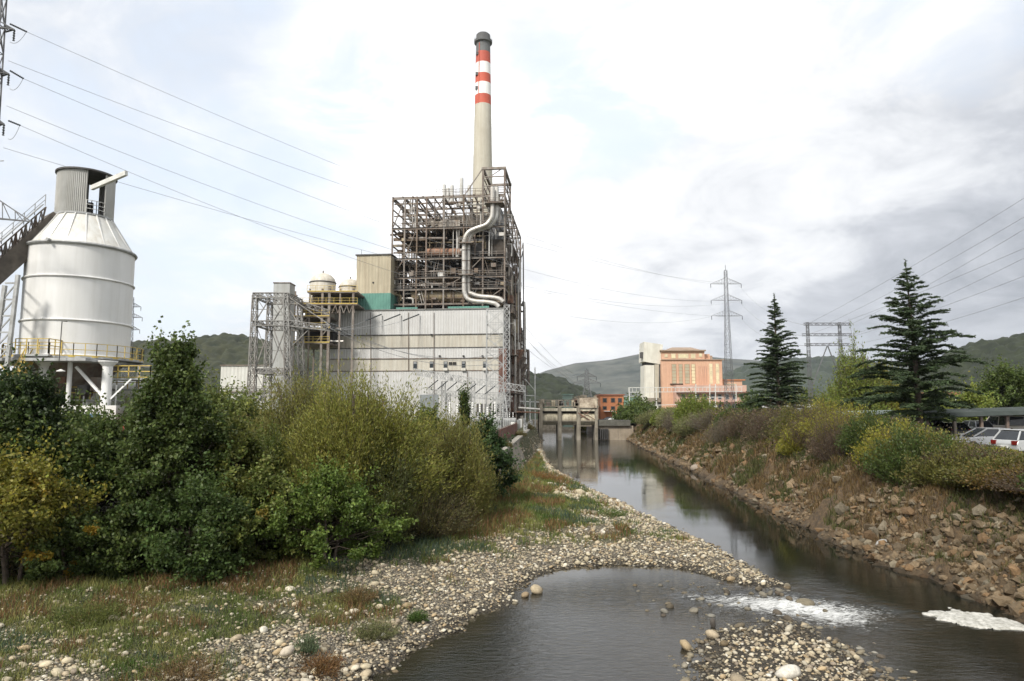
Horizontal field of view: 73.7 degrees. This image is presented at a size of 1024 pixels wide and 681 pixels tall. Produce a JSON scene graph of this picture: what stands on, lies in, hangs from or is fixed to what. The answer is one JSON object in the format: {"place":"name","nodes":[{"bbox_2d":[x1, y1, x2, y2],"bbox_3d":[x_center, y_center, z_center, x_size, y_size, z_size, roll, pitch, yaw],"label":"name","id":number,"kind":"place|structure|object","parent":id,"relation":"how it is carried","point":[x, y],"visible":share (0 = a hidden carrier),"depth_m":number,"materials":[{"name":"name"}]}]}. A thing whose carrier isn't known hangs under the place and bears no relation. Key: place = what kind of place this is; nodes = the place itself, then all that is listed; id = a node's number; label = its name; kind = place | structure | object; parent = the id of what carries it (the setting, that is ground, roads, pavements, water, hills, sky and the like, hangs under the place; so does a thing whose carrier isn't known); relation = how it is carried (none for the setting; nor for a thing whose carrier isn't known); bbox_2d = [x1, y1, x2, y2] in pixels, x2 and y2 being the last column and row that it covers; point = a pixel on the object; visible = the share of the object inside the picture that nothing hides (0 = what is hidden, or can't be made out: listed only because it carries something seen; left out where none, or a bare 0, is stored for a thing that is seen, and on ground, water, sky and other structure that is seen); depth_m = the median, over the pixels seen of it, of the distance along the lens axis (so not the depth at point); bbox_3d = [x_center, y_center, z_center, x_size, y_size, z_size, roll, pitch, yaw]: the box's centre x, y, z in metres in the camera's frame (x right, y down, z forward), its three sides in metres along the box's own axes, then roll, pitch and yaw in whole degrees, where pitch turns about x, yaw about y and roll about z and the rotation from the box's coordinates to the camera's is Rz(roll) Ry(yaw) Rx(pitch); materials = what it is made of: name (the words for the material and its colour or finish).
{"place":"outdoors","nodes":[
{"label":"outdoors","id":0,"kind":"place"},
{"bbox_2d":[13,332,329,412],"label":"hill","id":1,"kind":"structure","parent":0,"point":[224,348],"depth_m":550.22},
{"bbox_2d":[0,418,1023,680],"bbox_3d":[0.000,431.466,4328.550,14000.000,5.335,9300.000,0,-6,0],"label":"ground","id":2,"kind":"structure","parent":0,"point":[814,518],"depth_m":23.33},
{"bbox_2d":[0,0,15,135],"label":"power pylon","id":3,"kind":"object","parent":2,"relation":"on","point":[5,27],"visible":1,"depth_m":63.03,"materials":[{"name":"metal"}]},
{"bbox_2d":[0,274,20,369],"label":"gallery trestle","id":4,"kind":"object","parent":2,"relation":"on","point":[12,315],"visible":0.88,"depth_m":58.83,"materials":[{"name":"metal"}]},
{"bbox_2d":[0,344,93,478],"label":"broadleaf tree","id":5,"kind":"object","parent":2,"relation":"on","point":[42,388],"visible":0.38,"depth_m":26.48,"materials":[{"name":"green plant"}]},
{"bbox_2d":[0,373,114,478],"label":"broadleaf tree","id":6,"kind":"object","parent":2,"relation":"on","point":[8,432],"visible":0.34,"depth_m":24.92,"materials":[{"name":"green plant"}]},
{"bbox_2d":[0,426,116,587],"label":"maple shrub","id":7,"kind":"object","parent":2,"relation":"on","point":[28,482],"visible":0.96,"depth_m":21.79,"materials":[{"name":"yellow plant"}]},
{"bbox_2d":[6,497,123,583],"bbox_3d":[-14.866,6.823,22.556,3.869,3.170,3.642,0,-6,0],"label":"maple shrub","id":8,"kind":"object","parent":2,"relation":"on","point":[41,562],"visible":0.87,"depth_m":22.28,"materials":[{"name":"green plant"}]},
{"bbox_2d":[0,166,152,404],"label":"storage silo","id":9,"kind":"object","parent":2,"relation":"on","point":[79,268],"visible":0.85,"depth_m":62.44,"materials":[{"name":"metal"}]},
{"bbox_2d":[0,160,55,284],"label":"conveyor gallery","id":10,"kind":"object","parent":9,"relation":"attached to","point":[13,257],"visible":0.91,"depth_m":62.03,"materials":[{"name":"metal"}]},
{"bbox_2d":[50,594,131,630],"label":"weed tuft","id":11,"kind":"object","parent":2,"relation":"on","point":[102,613],"visible":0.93,"depth_m":19.24,"materials":[{"name":"green plant"}]},
{"bbox_2d":[59,383,129,434],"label":"broadleaf tree","id":12,"kind":"object","parent":2,"relation":"on","point":[77,411],"visible":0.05,"depth_m":49.48,"materials":[{"name":"green plant"}]},
{"bbox_2d":[15,389,183,511],"bbox_3d":[-16.367,4.745,27.790,6.818,5.636,6.876,3,-6,-30],"label":"broadleaf tree","id":13,"kind":"object","parent":2,"relation":"on","point":[111,432],"visible":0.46,"depth_m":25.83,"materials":[{"name":"green plant"}]},
{"bbox_2d":[55,491,186,585],"bbox_3d":[-13.728,6.909,24.046,4.755,3.293,4.465,0,-6,0],"label":"maple shrub","id":14,"kind":"object","parent":2,"relation":"on","point":[121,566],"visible":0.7,"depth_m":22.97,"materials":[{"name":"green plant"}]},
{"bbox_2d":[79,315,246,553],"bbox_3d":[-13.425,3.758,26.445,6.264,9.331,7.038,-3,-6,25],"label":"broadleaf tree","id":15,"kind":"object","parent":2,"relation":"on","point":[170,409],"visible":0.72,"depth_m":25.48,"materials":[{"name":"green plant"}]},
{"bbox_2d":[110,440,273,590],"bbox_3d":[-11.485,6.052,24.117,5.802,5.236,6.545,0,-6,0],"label":"maple shrub","id":16,"kind":"object","parent":2,"relation":"on","point":[201,504],"visible":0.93,"depth_m":23.43,"materials":[{"name":"green plant"}]},
{"bbox_2d":[194,349,278,452],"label":"broadleaf tree","id":17,"kind":"object","parent":2,"relation":"on","point":[219,400],"visible":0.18,"depth_m":51.08,"materials":[{"name":"green plant"}]},
{"bbox_2d":[0,489,475,583],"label":"undergrowth","id":18,"kind":"object","parent":2,"relation":"on","point":[14,567],"visible":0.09,"depth_m":27.13,"materials":[{"name":"green plant"}]},
{"bbox_2d":[219,365,270,406],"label":"building","id":19,"kind":"structure","parent":2,"relation":"on","point":[239,372],"depth_m":149.90,"materials":[{"name":"metal"}]},
{"bbox_2d":[180,396,315,533],"bbox_3d":[-11.533,5.253,27.660,5.814,6.179,5.230,-6,-8,45],"label":"broadleaf tree","id":20,"kind":"object","parent":2,"relation":"on","point":[253,447],"visible":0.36,"depth_m":27.25,"materials":[{"name":"green plant"}]},
{"bbox_2d":[205,452,315,571],"bbox_3d":[-9.918,6.525,25.943,4.744,4.561,5.476,0,-6,0],"label":"maple shrub","id":21,"kind":"object","parent":2,"relation":"on","point":[259,484],"visible":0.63,"depth_m":25.53,"materials":[{"name":"green plant"}]},
{"bbox_2d":[270,282,295,417],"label":"lift shaft","id":22,"kind":"object","parent":2,"relation":"on","point":[288,287],"visible":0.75,"depth_m":131.46,"materials":[{"name":"metal"}]},
{"bbox_2d":[246,292,330,410],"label":"lattice gantry","id":23,"kind":"object","parent":2,"relation":"on","point":[256,323],"visible":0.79,"depth_m":113.02,"materials":[{"name":"metal"}]},
{"bbox_2d":[241,418,338,483],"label":"willow tree","id":24,"kind":"object","parent":2,"relation":"on","point":[268,442],"visible":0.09,"depth_m":31.91,"materials":[{"name":"green plant"}]},
{"bbox_2d":[238,347,349,474],"bbox_3d":[-11.225,3.869,35.684,6.536,7.320,7.086,3,-6,-25],"label":"willow tree","id":25,"kind":"object","parent":2,"relation":"on","point":[301,395],"visible":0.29,"depth_m":35.05,"materials":[{"name":"green plant"}]},
{"bbox_2d":[293,285,364,405],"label":"vessel frame","id":26,"kind":"object","parent":2,"relation":"on","point":[320,340],"visible":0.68,"depth_m":138.32,"materials":[{"name":"metal"}]},
{"bbox_2d":[309,271,336,317],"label":"domed vessel","id":27,"kind":"object","parent":26,"relation":"on","point":[323,278],"visible":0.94,"depth_m":142.83,"materials":[{"name":"metal"}]},
{"bbox_2d":[251,451,418,568],"bbox_3d":[-7.359,6.678,26.783,6.376,4.742,5.718,5,-7,-41],"label":"maple shrub","id":28,"kind":"object","parent":2,"relation":"on","point":[327,485],"visible":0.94,"depth_m":26.34,"materials":[{"name":"green plant"}]},
{"bbox_2d":[0,450,695,680],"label":"grass","id":29,"kind":"structure","parent":2,"relation":"on","point":[531,498],"depth_m":22.02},
{"bbox_2d":[329,583,380,606],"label":"weed tuft","id":30,"kind":"object","parent":2,"relation":"on","point":[360,593],"visible":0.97,"depth_m":22.60,"materials":[{"name":"brown plant"}]},
{"bbox_2d":[273,333,466,517],"bbox_3d":[-7.947,3.896,32.910,9.731,8.658,9.037,5,-7,-40],"label":"willow tree","id":31,"kind":"object","parent":2,"relation":"on","point":[337,432],"visible":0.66,"depth_m":31.43,"materials":[{"name":"green plant"}]},
{"bbox_2d":[347,615,402,643],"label":"weed tuft","id":32,"kind":"object","parent":2,"relation":"on","point":[374,628],"visible":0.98,"depth_m":20.09,"materials":[{"name":"green plant"}]},
{"bbox_2d":[343,427,448,545],"bbox_3d":[-5.870,6.412,31.083,6.148,5.197,6.124,0,-6,0],"label":"willow tree","id":33,"kind":"object","parent":2,"relation":"on","point":[406,478],"visible":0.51,"depth_m":30.48,"materials":[{"name":"green plant"}]},
{"bbox_2d":[329,306,523,425],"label":"turbine hall","id":34,"kind":"structure","parent":2,"relation":"on","point":[457,334],"depth_m":142.09,"materials":[{"name":"metal"}]},
{"bbox_2d":[355,250,406,309],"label":"bunker block","id":35,"kind":"structure","parent":34,"relation":"on","point":[376,285],"depth_m":145.29,"materials":[{"name":"metal"}]},
{"bbox_2d":[374,468,482,540],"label":"willow tree","id":36,"kind":"object","parent":2,"relation":"on","point":[451,519],"visible":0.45,"depth_m":31.56,"materials":[{"name":"green plant"}]},
{"bbox_2d":[403,382,466,450],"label":"broadleaf tree","id":37,"kind":"object","parent":2,"relation":"on","point":[434,409],"visible":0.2,"depth_m":59.39,"materials":[{"name":"green plant"}]},
{"bbox_2d":[0,489,915,680],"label":"gravel","id":38,"kind":"structure","parent":2,"relation":"on","point":[734,676],"depth_m":20.69,"materials":[{"name":"gravel"}]},
{"bbox_2d":[139,647,226,680],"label":"weed tuft","id":39,"kind":"object","parent":38,"relation":"on","point":[182,669],"visible":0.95,"depth_m":16.30,"materials":[{"name":"brown plant"}]},
{"bbox_2d":[291,628,320,654],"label":"weed tuft","id":40,"kind":"object","parent":38,"relation":"on","point":[312,647],"visible":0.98,"depth_m":18.21,"materials":[{"name":"green plant"}]},
{"bbox_2d":[287,649,349,680],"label":"weed tuft","id":41,"kind":"object","parent":38,"relation":"on","point":[319,667],"visible":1,"depth_m":17.47,"materials":[{"name":"brown plant"}]},
{"bbox_2d":[775,664,800,678],"bbox_3d":[7.129,8.581,17.657,0.690,0.379,0.438,0,-6,0],"label":"boulder","id":42,"kind":"object","parent":38,"relation":"on","point":[789,671],"visible":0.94,"depth_m":17.53,"materials":[{"name":"stone"}]},
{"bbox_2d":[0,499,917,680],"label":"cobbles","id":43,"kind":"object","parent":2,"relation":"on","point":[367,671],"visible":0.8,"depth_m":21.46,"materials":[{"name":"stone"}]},
{"bbox_2d":[390,166,533,422],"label":"boiler house","id":44,"kind":"structure","parent":2,"relation":"on","point":[457,237],"depth_m":148.09,"materials":[{"name":"metal"}]},
{"bbox_2d":[413,396,512,520],"bbox_3d":[-3.784,6.326,37.411,6.787,6.635,7.483,-2,-6,16],"label":"willow tree","id":45,"kind":"object","parent":2,"relation":"on","point":[469,464],"visible":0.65,"depth_m":36.37,"materials":[{"name":"green plant"}]},
{"bbox_2d":[452,381,477,439],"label":"sapling","id":46,"kind":"object","parent":2,"relation":"on","point":[465,407],"visible":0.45,"depth_m":61.53,"materials":[{"name":"green plant"}]},
{"bbox_2d":[470,381,474,417],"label":"gantry post","id":47,"kind":"object","parent":2,"relation":"on","point":[473,397],"visible":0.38,"depth_m":123.28,"materials":[{"name":"metal"}]},
{"bbox_2d":[413,368,524,391],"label":"switchyard beam","id":48,"kind":"structure","parent":47,"relation":"attached to","point":[491,381],"depth_m":122.58,"materials":[{"name":"metal"}]},
{"bbox_2d":[472,31,491,214],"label":"chimney","id":49,"kind":"object","parent":2,"relation":"on","point":[482,155],"visible":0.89,"depth_m":269.40,"materials":[{"name":"concrete"}]},
{"bbox_2d":[455,398,526,501],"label":"broadleaf tree","id":50,"kind":"object","parent":2,"relation":"on","point":[503,459],"visible":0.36,"depth_m":42.16,"materials":[{"name":"green plant"}]},
{"bbox_2d":[485,309,503,418],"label":"lattice mast","id":51,"kind":"object","parent":2,"relation":"on","point":[487,336],"visible":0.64,"depth_m":133.28,"materials":[{"name":"metal"}]},
{"bbox_2d":[503,305,509,417],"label":"lattice mast","id":52,"kind":"object","parent":2,"relation":"on","point":[504,347],"visible":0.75,"depth_m":131.99,"materials":[{"name":"metal"}]},
{"bbox_2d":[498,425,534,477],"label":"river wall","id":53,"kind":"structure","parent":2,"relation":"on","point":[515,440],"depth_m":74.06,"materials":[{"name":"concrete"}]},
{"bbox_2d":[515,430,633,508],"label":"gravel","id":54,"kind":"structure","parent":2,"relation":"on","point":[551,466],"depth_m":54.71,"materials":[{"name":"gravel"}]},
{"bbox_2d":[536,398,632,439],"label":"river weir","id":55,"kind":"object","parent":2,"relation":"on","point":[583,411],"visible":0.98,"depth_m":148.81,"materials":[{"name":"concrete"}]},
{"bbox_2d":[595,394,624,419],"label":"orange house","id":56,"kind":"structure","parent":2,"relation":"on","point":[607,403],"depth_m":189.17,"materials":[{"name":"brick"}]},
{"bbox_2d":[610,405,651,423],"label":"background tree","id":57,"kind":"object","parent":2,"relation":"on","point":[627,415],"visible":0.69,"depth_m":153.57,"materials":[{"name":"green plant"}]},
{"bbox_2d":[639,342,662,409],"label":"white tower","id":58,"kind":"structure","parent":2,"relation":"on","point":[649,356],"depth_m":282.47,"materials":[{"name":"concrete"}]},
{"bbox_2d":[628,384,742,408],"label":"white gantry","id":59,"kind":"object","parent":2,"relation":"on","point":[715,391],"visible":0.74,"depth_m":249.31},
{"bbox_2d":[672,411,704,436],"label":"bank shrub","id":60,"kind":"object","parent":2,"relation":"on","point":[680,427],"visible":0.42,"depth_m":92.26,"materials":[{"name":"green plant"}]},
{"bbox_2d":[670,389,722,424],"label":"bank shrub","id":61,"kind":"object","parent":2,"relation":"on","point":[691,405],"visible":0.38,"depth_m":98.46,"materials":[{"name":"green plant"}]},
{"bbox_2d":[659,347,746,409],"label":"brick power house","id":62,"kind":"structure","parent":2,"relation":"on","point":[686,367],"depth_m":279.89,"materials":[{"name":"orange brick"}]},
{"bbox_2d":[683,405,724,428],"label":"bank shrub","id":63,"kind":"object","parent":2,"relation":"on","point":[697,423],"visible":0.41,"depth_m":89.21,"materials":[{"name":"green plant"}]},
{"bbox_2d":[699,418,732,442],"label":"bank shrub","id":64,"kind":"object","parent":2,"relation":"on","point":[718,435],"visible":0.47,"depth_m":75.01,"materials":[{"name":"brown plant"}]},
{"bbox_2d":[710,265,742,409],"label":"power pylon","id":65,"kind":"object","parent":2,"relation":"on","point":[725,347],"visible":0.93,"depth_m":191.23,"materials":[{"name":"metal"}]},
{"bbox_2d":[717,388,769,416],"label":"background tree","id":66,"kind":"object","parent":2,"relation":"on","point":[747,398],"visible":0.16,"depth_m":188.39,"materials":[{"name":"green plant"}]},
{"bbox_2d":[720,407,768,437],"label":"bank shrub","id":67,"kind":"object","parent":2,"relation":"on","point":[732,424],"visible":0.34,"depth_m":70.98,"materials":[{"name":"brown plant"}]},
{"bbox_2d":[736,401,796,440],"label":"bank shrub","id":68,"kind":"object","parent":2,"relation":"on","point":[754,430],"visible":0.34,"depth_m":63.45,"materials":[{"name":"brown plant"}]},
{"bbox_2d":[737,293,816,413],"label":"cedar tree","id":69,"kind":"object","parent":2,"relation":"on","point":[774,341],"visible":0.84,"depth_m":81.46,"materials":[{"name":"green plant"}]},
{"bbox_2d":[774,422,806,455],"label":"bank shrub","id":70,"kind":"object","parent":2,"relation":"on","point":[784,447],"visible":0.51,"depth_m":53.01,"materials":[{"name":"green plant"}]},
{"bbox_2d":[762,398,822,438],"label":"bank shrub","id":71,"kind":"object","parent":2,"relation":"on","point":[782,422],"visible":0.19,"depth_m":57.78,"materials":[{"name":"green plant"}]},
{"bbox_2d":[776,391,841,449],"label":"bank shrub","id":72,"kind":"object","parent":2,"relation":"on","point":[798,437],"visible":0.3,"depth_m":52.57,"materials":[{"name":"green plant"}]},
{"bbox_2d":[782,393,858,435],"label":"bank shrub","id":73,"kind":"object","parent":2,"relation":"on","point":[814,403],"visible":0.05,"depth_m":55.20,"materials":[{"name":"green plant"}]},
{"bbox_2d":[626,425,1023,623],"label":"bank rocks","id":74,"kind":"object","parent":2,"relation":"on","point":[900,551],"visible":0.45,"depth_m":30.13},
{"bbox_2d":[802,322,850,403],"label":"portal pylon","id":75,"kind":"object","parent":2,"relation":"on","point":[808,343],"visible":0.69,"depth_m":112.32,"materials":[{"name":"metal"}]},
{"bbox_2d":[630,424,1023,601],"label":"dry grass","id":76,"kind":"structure","parent":2,"relation":"on","point":[737,460],"depth_m":42.24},
{"bbox_2d":[640,406,1023,516],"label":"brambles","id":77,"kind":"object","parent":2,"relation":"on","point":[729,415],"visible":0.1,"depth_m":50.81,"materials":[{"name":"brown plant"}]},
{"bbox_2d":[801,405,867,460],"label":"bank shrub","id":78,"kind":"object","parent":2,"relation":"on","point":[827,447],"visible":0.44,"depth_m":46.42,"materials":[{"name":"brown plant"}]},
{"bbox_2d":[795,399,883,442],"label":"bank shrub","id":79,"kind":"object","parent":2,"relation":"on","point":[807,428],"visible":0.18,"depth_m":49.92,"materials":[{"name":"green plant"}]},
{"bbox_2d":[825,319,896,421],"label":"poplar tree","id":80,"kind":"object","parent":2,"relation":"on","point":[846,385],"visible":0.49,"depth_m":75.29,"materials":[{"name":"green plant"}]},
{"bbox_2d":[834,406,914,455],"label":"bank shrub","id":81,"kind":"object","parent":2,"relation":"on","point":[851,436],"visible":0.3,"depth_m":42.42,"materials":[{"name":"green plant"}]},
{"bbox_2d":[846,412,942,466],"bbox_3d":[21.492,5.604,38.873,5.509,3.210,5.608,0,-6,0],"label":"bank shrub","id":82,"kind":"object","parent":2,"relation":"on","point":[865,443],"visible":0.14,"depth_m":38.42,"materials":[{"name":"green plant"}]},
{"bbox_2d":[852,415,960,485],"bbox_3d":[21.384,5.732,35.700,5.264,3.692,5.432,2,-6,-23],"label":"bank shrub","id":83,"kind":"object","parent":2,"relation":"on","point":[884,466],"visible":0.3,"depth_m":35.43,"materials":[{"name":"green plant"}]},
{"bbox_2d":[835,259,992,430],"bbox_3d":[31.649,0.989,54.756,11.341,15.183,10.471,0,-6,0],"label":"cedar tree","id":84,"kind":"object","parent":2,"relation":"on","point":[909,356],"visible":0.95,"depth_m":53.58,"materials":[{"name":"green plant"}]},
{"bbox_2d":[867,427,984,461],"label":"bank shrub","id":85,"kind":"object","parent":2,"relation":"on","point":[958,444],"visible":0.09,"depth_m":36.16,"materials":[{"name":"green plant"}]},
{"bbox_2d":[889,444,980,488],"bbox_3d":[20.855,5.916,32.474,4.376,2.034,4.712,0,-6,0],"label":"bank shrub","id":86,"kind":"object","parent":2,"relation":"on","point":[926,470],"visible":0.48,"depth_m":32.31,"materials":[{"name":"green plant"}]},
{"bbox_2d":[942,371,1005,422],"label":"broadleaf tree","id":87,"kind":"object","parent":2,"relation":"on","point":[983,401],"visible":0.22,"depth_m":74.57,"materials":[{"name":"green plant"}]},
{"bbox_2d":[927,452,1023,490],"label":"bank shrub","id":88,"kind":"object","parent":2,"relation":"on","point":[949,474],"visible":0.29,"depth_m":29.77,"materials":[{"name":"green plant"}]},
{"bbox_2d":[951,455,1023,493],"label":"bank shrub","id":89,"kind":"object","parent":2,"relation":"on","point":[984,475],"visible":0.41,"depth_m":28.43,"materials":[{"name":"green plant"}]},
{"bbox_2d":[953,448,1023,471],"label":"bank shrub","id":90,"kind":"object","parent":2,"relation":"on","point":[1012,459],"visible":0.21,"depth_m":30.56,"materials":[{"name":"green plant"}]},
{"bbox_2d":[961,348,1023,415],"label":"broadleaf tree","id":91,"kind":"object","parent":2,"relation":"on","point":[1008,381],"visible":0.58,"depth_m":77.04,"materials":[{"name":"green plant"}]},
{"bbox_2d":[977,461,1023,493],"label":"bank shrub","id":92,"kind":"object","parent":2,"relation":"on","point":[1011,486],"visible":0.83,"depth_m":27.09,"materials":[{"name":"green plant"}]},
{"bbox_2d":[0,0,1023,374],"label":"sky","id":93,"kind":"structure","parent":0,"point":[808,150],"materials":[{"name":"white"}]},
{"bbox_2d":[523,371,599,419],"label":"hill","id":94,"kind":"structure","parent":0,"point":[549,387],"depth_m":486.38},
{"bbox_2d":[373,430,1023,680],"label":"river water","id":95,"kind":"structure","parent":0,"point":[587,623],"depth_m":23.83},
{"bbox_2d":[633,580,827,616],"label":"riffle stones","id":96,"kind":"object","parent":95,"relation":"in","point":[804,601],"visible":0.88,"depth_m":24.52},
{"bbox_2d":[922,607,1023,630],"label":"foam","id":97,"kind":"object","parent":95,"relation":"on","point":[979,620],"visible":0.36,"depth_m":22.43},
{"bbox_2d":[540,354,910,395],"bbox_3d":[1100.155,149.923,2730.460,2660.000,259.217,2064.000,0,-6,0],"label":"mountain","id":98,"kind":"structure","parent":0,"point":[618,375],"depth_m":2662.16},
{"bbox_2d":[722,355,907,403],"bbox_3d":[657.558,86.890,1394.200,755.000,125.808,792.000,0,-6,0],"label":"hill","id":99,"kind":"structure","parent":0,"point":[824,371],"depth_m":1359.70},
{"bbox_2d":[892,333,1023,395],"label":"hill","id":100,"kind":"structure","parent":0,"point":[1011,347],"depth_m":447.77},
{"bbox_2d":[986,416,1023,428],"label":"parked car","id":101,"kind":"object","parent":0,"point":[1016,422],"visible":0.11,"depth_m":61.47,"materials":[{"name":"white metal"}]},
{"label":"car park","id":102,"kind":"structure","parent":0,"visible":0},
{"bbox_2d":[837,407,1023,436],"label":"carport","id":103,"kind":"object","parent":102,"relation":"on","point":[1005,412],"visible":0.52,"depth_m":57.22,"materials":[{"name":"metal"}]},
{"bbox_2d":[952,427,1010,446],"bbox_3d":[30.457,6.308,43.587,4.380,1.455,1.855,-1,-6,8],"label":"parked car","id":104,"kind":"object","parent":102,"relation":"on","point":[988,435],"visible":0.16,"depth_m":42.97,"materials":[{"name":"silver metal"}]},
{"bbox_2d":[991,429,1023,451],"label":"parked car","id":105,"kind":"object","parent":102,"relation":"on","point":[1012,439],"visible":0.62,"depth_m":38.08,"materials":[{"name":"white paint"}]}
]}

